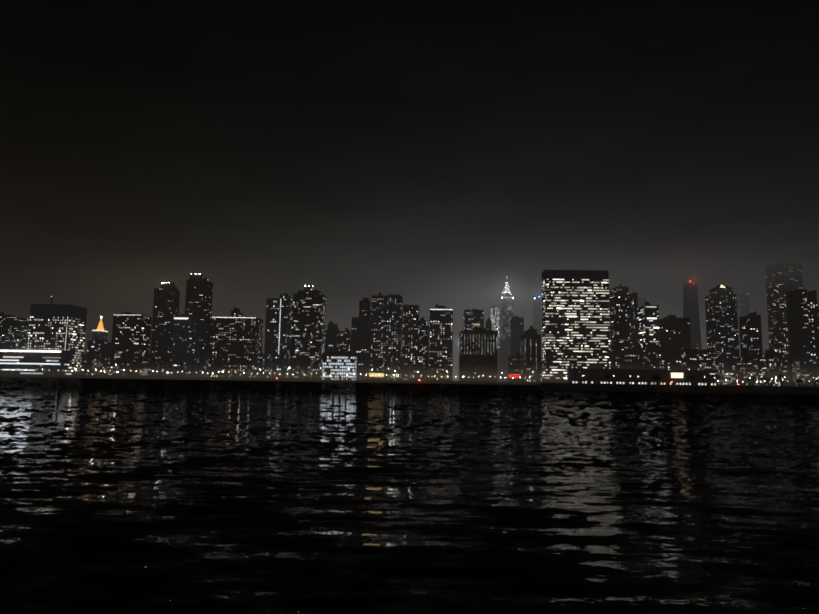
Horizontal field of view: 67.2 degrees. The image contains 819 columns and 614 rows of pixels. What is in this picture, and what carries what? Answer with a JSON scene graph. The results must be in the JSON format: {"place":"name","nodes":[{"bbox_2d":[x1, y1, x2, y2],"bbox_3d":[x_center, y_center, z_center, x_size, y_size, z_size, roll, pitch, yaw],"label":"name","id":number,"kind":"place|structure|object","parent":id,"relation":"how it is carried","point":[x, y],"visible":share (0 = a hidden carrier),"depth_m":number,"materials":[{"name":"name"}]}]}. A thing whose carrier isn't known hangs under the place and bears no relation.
{"place":"outdoors","nodes":[
{"label":"outdoors","id":0,"kind":"place"},
{"bbox_2d":[368,371,397,379],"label":"building","id":1,"kind":"structure","parent":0,"point":[376,376],"depth_m":840.95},
{"bbox_2d":[0,377,818,613],"bbox_3d":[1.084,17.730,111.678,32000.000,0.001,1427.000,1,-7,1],"label":"river","id":2,"kind":"structure","parent":0,"point":[145,496],"depth_m":23.22,"materials":[{"name":"liquid"}]},
{"bbox_2d":[0,374,540,384],"bbox_3d":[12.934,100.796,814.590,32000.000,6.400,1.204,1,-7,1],"label":"seawall","id":3,"kind":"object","parent":2,"relation":"in","point":[273,379],"depth_m":817.87,"materials":[{"name":"concrete"}]},
{"bbox_2d":[531,383,818,394],"bbox_3d":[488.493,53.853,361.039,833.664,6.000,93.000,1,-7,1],"label":"island breakwater","id":4,"kind":"object","parent":2,"relation":"on","point":[684,388],"visible":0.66,"depth_m":324.92,"materials":[{"name":"concrete"}]},
{"bbox_2d":[604,372,818,386],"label":"island trees","id":5,"kind":"object","parent":4,"relation":"on","point":[716,377],"visible":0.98,"depth_m":365.60,"materials":[{"name":"black plant"}]},
{"bbox_2d":[0,0,818,380],"label":"sky","id":6,"kind":"structure","parent":0,"point":[429,153],"materials":[{"name":"black"}]},
{"label":"ground","id":7,"kind":"structure","parent":0,"visible":0},
{"bbox_2d":[0,312,28,348],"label":"block","id":8,"kind":"structure","parent":7,"relation":"on","point":[13,331],"depth_m":969.93,"materials":[{"name":"black"}]},
{"bbox_2d":[0,345,72,374],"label":"hospital podium","id":9,"kind":"object","parent":7,"relation":"on","point":[50,361],"depth_m":873.97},
{"bbox_2d":[27,304,86,374],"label":"building","id":10,"kind":"structure","parent":7,"relation":"on","point":[58,326],"depth_m":913.49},
{"bbox_2d":[80,352,101,375],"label":"building","id":11,"kind":"structure","parent":7,"relation":"on","point":[88,361],"depth_m":846.42,"materials":[{"name":"black"}]},
{"bbox_2d":[87,336,110,375],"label":"building","id":12,"kind":"structure","parent":7,"relation":"on","point":[100,348],"depth_m":912.25,"materials":[{"name":"black"}]},
{"bbox_2d":[92,316,107,340],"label":"gold pyramid tower","id":13,"kind":"structure","parent":7,"relation":"on","point":[100,333],"depth_m":1780.71,"materials":[{"name":"gold"}]},
{"bbox_2d":[102,361,124,375],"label":"building","id":14,"kind":"structure","parent":7,"relation":"on","point":[113,368],"depth_m":856.39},
{"bbox_2d":[125,358,135,375],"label":"building","id":15,"kind":"structure","parent":7,"relation":"on","point":[131,364],"depth_m":850.75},
{"bbox_2d":[110,312,151,375],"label":"block","id":16,"kind":"structure","parent":7,"relation":"on","point":[131,334],"depth_m":888.68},
{"bbox_2d":[137,354,159,376],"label":"building","id":17,"kind":"structure","parent":7,"relation":"on","point":[149,363],"depth_m":843.22,"materials":[{"name":"black"}]},
{"bbox_2d":[150,281,179,376],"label":"tower","id":18,"kind":"structure","parent":7,"relation":"on","point":[166,301],"depth_m":961.51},
{"bbox_2d":[160,363,170,376],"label":"building","id":19,"kind":"structure","parent":7,"relation":"on","point":[165,368],"depth_m":847.52,"materials":[{"name":"black"}]},
{"bbox_2d":[172,355,187,376],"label":"building","id":20,"kind":"structure","parent":7,"relation":"on","point":[180,366],"depth_m":843.09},
{"bbox_2d":[170,313,195,376],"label":"building","id":21,"kind":"structure","parent":7,"relation":"on","point":[183,342],"depth_m":865.19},
{"bbox_2d":[185,274,212,356],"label":"tower","id":22,"kind":"structure","parent":7,"relation":"on","point":[199,297],"depth_m":974.55,"materials":[{"name":"black"}]},
{"bbox_2d":[188,352,209,376],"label":"building","id":23,"kind":"structure","parent":7,"relation":"on","point":[198,363],"depth_m":853.36,"materials":[{"name":"black"}]},
{"bbox_2d":[210,362,232,377],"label":"building","id":24,"kind":"structure","parent":7,"relation":"on","point":[220,368],"depth_m":851.22,"materials":[{"name":"black"}]},
{"bbox_2d":[209,307,262,377],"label":"slab","id":25,"kind":"structure","parent":7,"relation":"on","point":[236,336],"depth_m":876.91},
{"bbox_2d":[233,359,250,377],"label":"building","id":26,"kind":"structure","parent":7,"relation":"on","point":[240,369],"depth_m":839.68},
{"bbox_2d":[252,352,272,377],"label":"building","id":27,"kind":"structure","parent":7,"relation":"on","point":[262,362],"depth_m":854.28,"materials":[{"name":"black"}]},
{"bbox_2d":[264,293,292,378],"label":"tower","id":28,"kind":"structure","parent":7,"relation":"on","point":[278,329],"depth_m":891.53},
{"bbox_2d":[273,354,288,378],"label":"building","id":29,"kind":"structure","parent":7,"relation":"on","point":[281,365],"depth_m":845.19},
{"bbox_2d":[290,355,312,378],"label":"building","id":30,"kind":"structure","parent":7,"relation":"on","point":[300,366],"depth_m":836.85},
{"bbox_2d":[291,284,325,378],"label":"tower","id":31,"kind":"structure","parent":7,"relation":"on","point":[308,322],"depth_m":910.75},
{"bbox_2d":[325,321,338,353],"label":"dark block","id":32,"kind":"structure","parent":7,"relation":"on","point":[331,338],"depth_m":1002.80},
{"bbox_2d":[322,352,356,379],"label":"building","id":33,"kind":"structure","parent":7,"relation":"on","point":[338,363],"depth_m":847.73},
{"bbox_2d":[337,328,350,351],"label":"block","id":34,"kind":"structure","parent":7,"relation":"on","point":[343,341],"depth_m":951.89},
{"bbox_2d":[351,315,370,379],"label":"block","id":35,"kind":"structure","parent":7,"relation":"on","point":[360,336],"depth_m":901.11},
{"bbox_2d":[359,296,370,318],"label":"tower","id":36,"kind":"structure","parent":7,"relation":"on","point":[364,306],"depth_m":972.66,"materials":[{"name":"black"}]},
{"bbox_2d":[370,357,382,371],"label":"building","id":37,"kind":"structure","parent":7,"relation":"on","point":[376,365],"depth_m":844.84,"materials":[{"name":"black"}]},
{"bbox_2d":[370,293,402,371],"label":"slab","id":38,"kind":"structure","parent":7,"relation":"on","point":[386,323],"depth_m":903.21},
{"bbox_2d":[384,348,396,379],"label":"building","id":39,"kind":"structure","parent":7,"relation":"on","point":[389,366],"depth_m":840.55,"materials":[{"name":"black"}]},
{"bbox_2d":[397,358,411,380],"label":"building","id":40,"kind":"structure","parent":7,"relation":"on","point":[404,368],"depth_m":838.96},
{"bbox_2d":[402,304,418,380],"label":"tower","id":41,"kind":"structure","parent":7,"relation":"on","point":[410,317],"depth_m":937.20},
{"bbox_2d":[413,363,423,380],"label":"building","id":42,"kind":"structure","parent":7,"relation":"on","point":[418,371],"depth_m":846.64,"materials":[{"name":"black"}]},
{"bbox_2d":[413,317,428,380],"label":"block","id":43,"kind":"structure","parent":7,"relation":"on","point":[421,343],"depth_m":899.28,"materials":[{"name":"black"}]},
{"bbox_2d":[425,354,443,380],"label":"building","id":44,"kind":"structure","parent":7,"relation":"on","point":[433,369],"depth_m":848.72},
{"bbox_2d":[429,304,452,380],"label":"tower","id":45,"kind":"structure","parent":7,"relation":"on","point":[441,333],"depth_m":899.82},
{"bbox_2d":[458,344,458,380],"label":"spire","id":46,"kind":"structure","parent":7,"relation":"on","point":[458,362],"depth_m":2985.02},
{"bbox_2d":[464,309,483,330],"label":"tower","id":47,"kind":"structure","parent":7,"relation":"on","point":[473,318],"depth_m":1102.90,"materials":[{"name":"black"}]},
{"bbox_2d":[459,328,496,381],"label":"slab","id":48,"kind":"structure","parent":7,"relation":"on","point":[478,354],"depth_m":876.15,"materials":[{"name":"black"}]},
{"bbox_2d":[486,318,491,330],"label":"building","id":49,"kind":"structure","parent":7,"relation":"on","point":[488,324],"depth_m":1301.51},
{"bbox_2d":[491,306,499,381],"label":"white tower","id":50,"kind":"structure","parent":7,"relation":"on","point":[495,315],"depth_m":1700.97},
{"bbox_2d":[500,280,513,381],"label":"skyscraper","id":51,"kind":"structure","parent":7,"relation":"on","point":[506,307],"depth_m":1851.35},
{"bbox_2d":[508,374,521,381],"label":"red neon sign","id":52,"kind":"object","parent":7,"relation":"on","point":[515,377],"depth_m":826.07,"materials":[{"name":"metal"}]},
{"bbox_2d":[508,352,522,381],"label":"building","id":53,"kind":"structure","parent":7,"relation":"on","point":[515,364],"depth_m":847.56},
{"bbox_2d":[510,316,523,355],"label":"dark tower","id":54,"kind":"structure","parent":7,"relation":"on","point":[516,327],"depth_m":1299.09,"materials":[{"name":"black"}]},
{"bbox_2d":[524,357,534,382],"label":"building","id":55,"kind":"structure","parent":7,"relation":"on","point":[529,368],"depth_m":844.41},
{"bbox_2d":[521,325,540,382],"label":"slab","id":56,"kind":"structure","parent":7,"relation":"on","point":[530,342],"depth_m":896.25,"materials":[{"name":"black"}]},
{"bbox_2d":[533,297,541,361],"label":"skyscraper","id":57,"kind":"structure","parent":7,"relation":"on","point":[537,313],"depth_m":2606.43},
{"bbox_2d":[539,362,542,382],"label":"midrise building","id":58,"kind":"structure","parent":7,"relation":"on","point":[541,371],"depth_m":867.71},
{"bbox_2d":[542,270,610,382],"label":"skyscraper","id":59,"kind":"structure","parent":7,"relation":"on","point":[575,320],"depth_m":829.58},
{"bbox_2d":[609,284,629,351],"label":"tower","id":60,"kind":"structure","parent":7,"relation":"on","point":[619,320],"depth_m":1001.05,"materials":[{"name":"black"}]},
{"bbox_2d":[611,349,644,368],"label":"midrise building","id":61,"kind":"structure","parent":7,"relation":"on","point":[633,359],"depth_m":861.87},
{"bbox_2d":[629,292,637,348],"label":"tower","id":62,"kind":"structure","parent":7,"relation":"on","point":[633,301],"depth_m":1064.06,"materials":[{"name":"black"}]},
{"bbox_2d":[566,368,716,384],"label":"river shed","id":63,"kind":"structure","parent":7,"relation":"on","point":[596,375],"depth_m":789.60,"materials":[{"name":"black"}]},
{"bbox_2d":[638,297,645,307],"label":"building","id":64,"kind":"structure","parent":7,"relation":"on","point":[641,301],"depth_m":2505.51,"materials":[{"name":"grey"}]},
{"bbox_2d":[636,301,659,351],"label":"tower","id":65,"kind":"structure","parent":7,"relation":"on","point":[648,336],"depth_m":898.61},
{"bbox_2d":[645,346,681,369],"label":"midrise building","id":66,"kind":"structure","parent":7,"relation":"on","point":[666,358],"depth_m":861.38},
{"bbox_2d":[659,313,690,351],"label":"building","id":67,"kind":"structure","parent":7,"relation":"on","point":[674,331],"depth_m":995.12,"materials":[{"name":"black"}]},
{"bbox_2d":[683,281,701,350],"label":"beacon tower","id":68,"kind":"structure","parent":7,"relation":"on","point":[690,303],"depth_m":1600.90,"materials":[{"name":"black"}]},
{"bbox_2d":[681,347,717,369],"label":"midrise building","id":69,"kind":"structure","parent":7,"relation":"on","point":[696,359],"depth_m":860.46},
{"bbox_2d":[705,287,739,385],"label":"tower","id":70,"kind":"structure","parent":7,"relation":"on","point":[722,334],"depth_m":996.46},
{"bbox_2d":[709,284,732,291],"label":"tower roof","id":71,"kind":"structure","parent":70,"relation":"attached to","point":[722,286],"depth_m":1011.30,"materials":[{"name":"black"}]},
{"bbox_2d":[713,356,735,385],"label":"building","id":72,"kind":"structure","parent":7,"relation":"on","point":[725,368],"depth_m":833.90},
{"bbox_2d":[739,293,748,316],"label":"building","id":73,"kind":"structure","parent":7,"relation":"on","point":[744,303],"depth_m":2500.51,"materials":[{"name":"grey"}]},
{"bbox_2d":[736,353,758,385],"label":"building","id":74,"kind":"structure","parent":7,"relation":"on","point":[746,365],"depth_m":836.30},
{"bbox_2d":[739,311,762,383],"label":"block","id":75,"kind":"structure","parent":7,"relation":"on","point":[750,328],"depth_m":944.48,"materials":[{"name":"black"}]},
{"bbox_2d":[758,349,779,385],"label":"building","id":76,"kind":"structure","parent":7,"relation":"on","point":[769,368],"depth_m":839.01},
{"bbox_2d":[765,263,802,361],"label":"tall tower","id":77,"kind":"structure","parent":7,"relation":"on","point":[782,279],"depth_m":1303.28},
{"bbox_2d":[779,362,792,386],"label":"building","id":78,"kind":"structure","parent":7,"relation":"on","point":[785,369],"depth_m":838.05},
{"bbox_2d":[792,352,810,386],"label":"building","id":79,"kind":"structure","parent":7,"relation":"on","point":[800,365],"depth_m":833.37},
{"bbox_2d":[786,289,818,386],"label":"skyscraper","id":80,"kind":"structure","parent":7,"relation":"on","point":[803,316],"depth_m":897.13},
{"bbox_2d":[811,355,818,386],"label":"building","id":81,"kind":"structure","parent":7,"relation":"on","point":[815,365],"depth_m":836.00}
]}

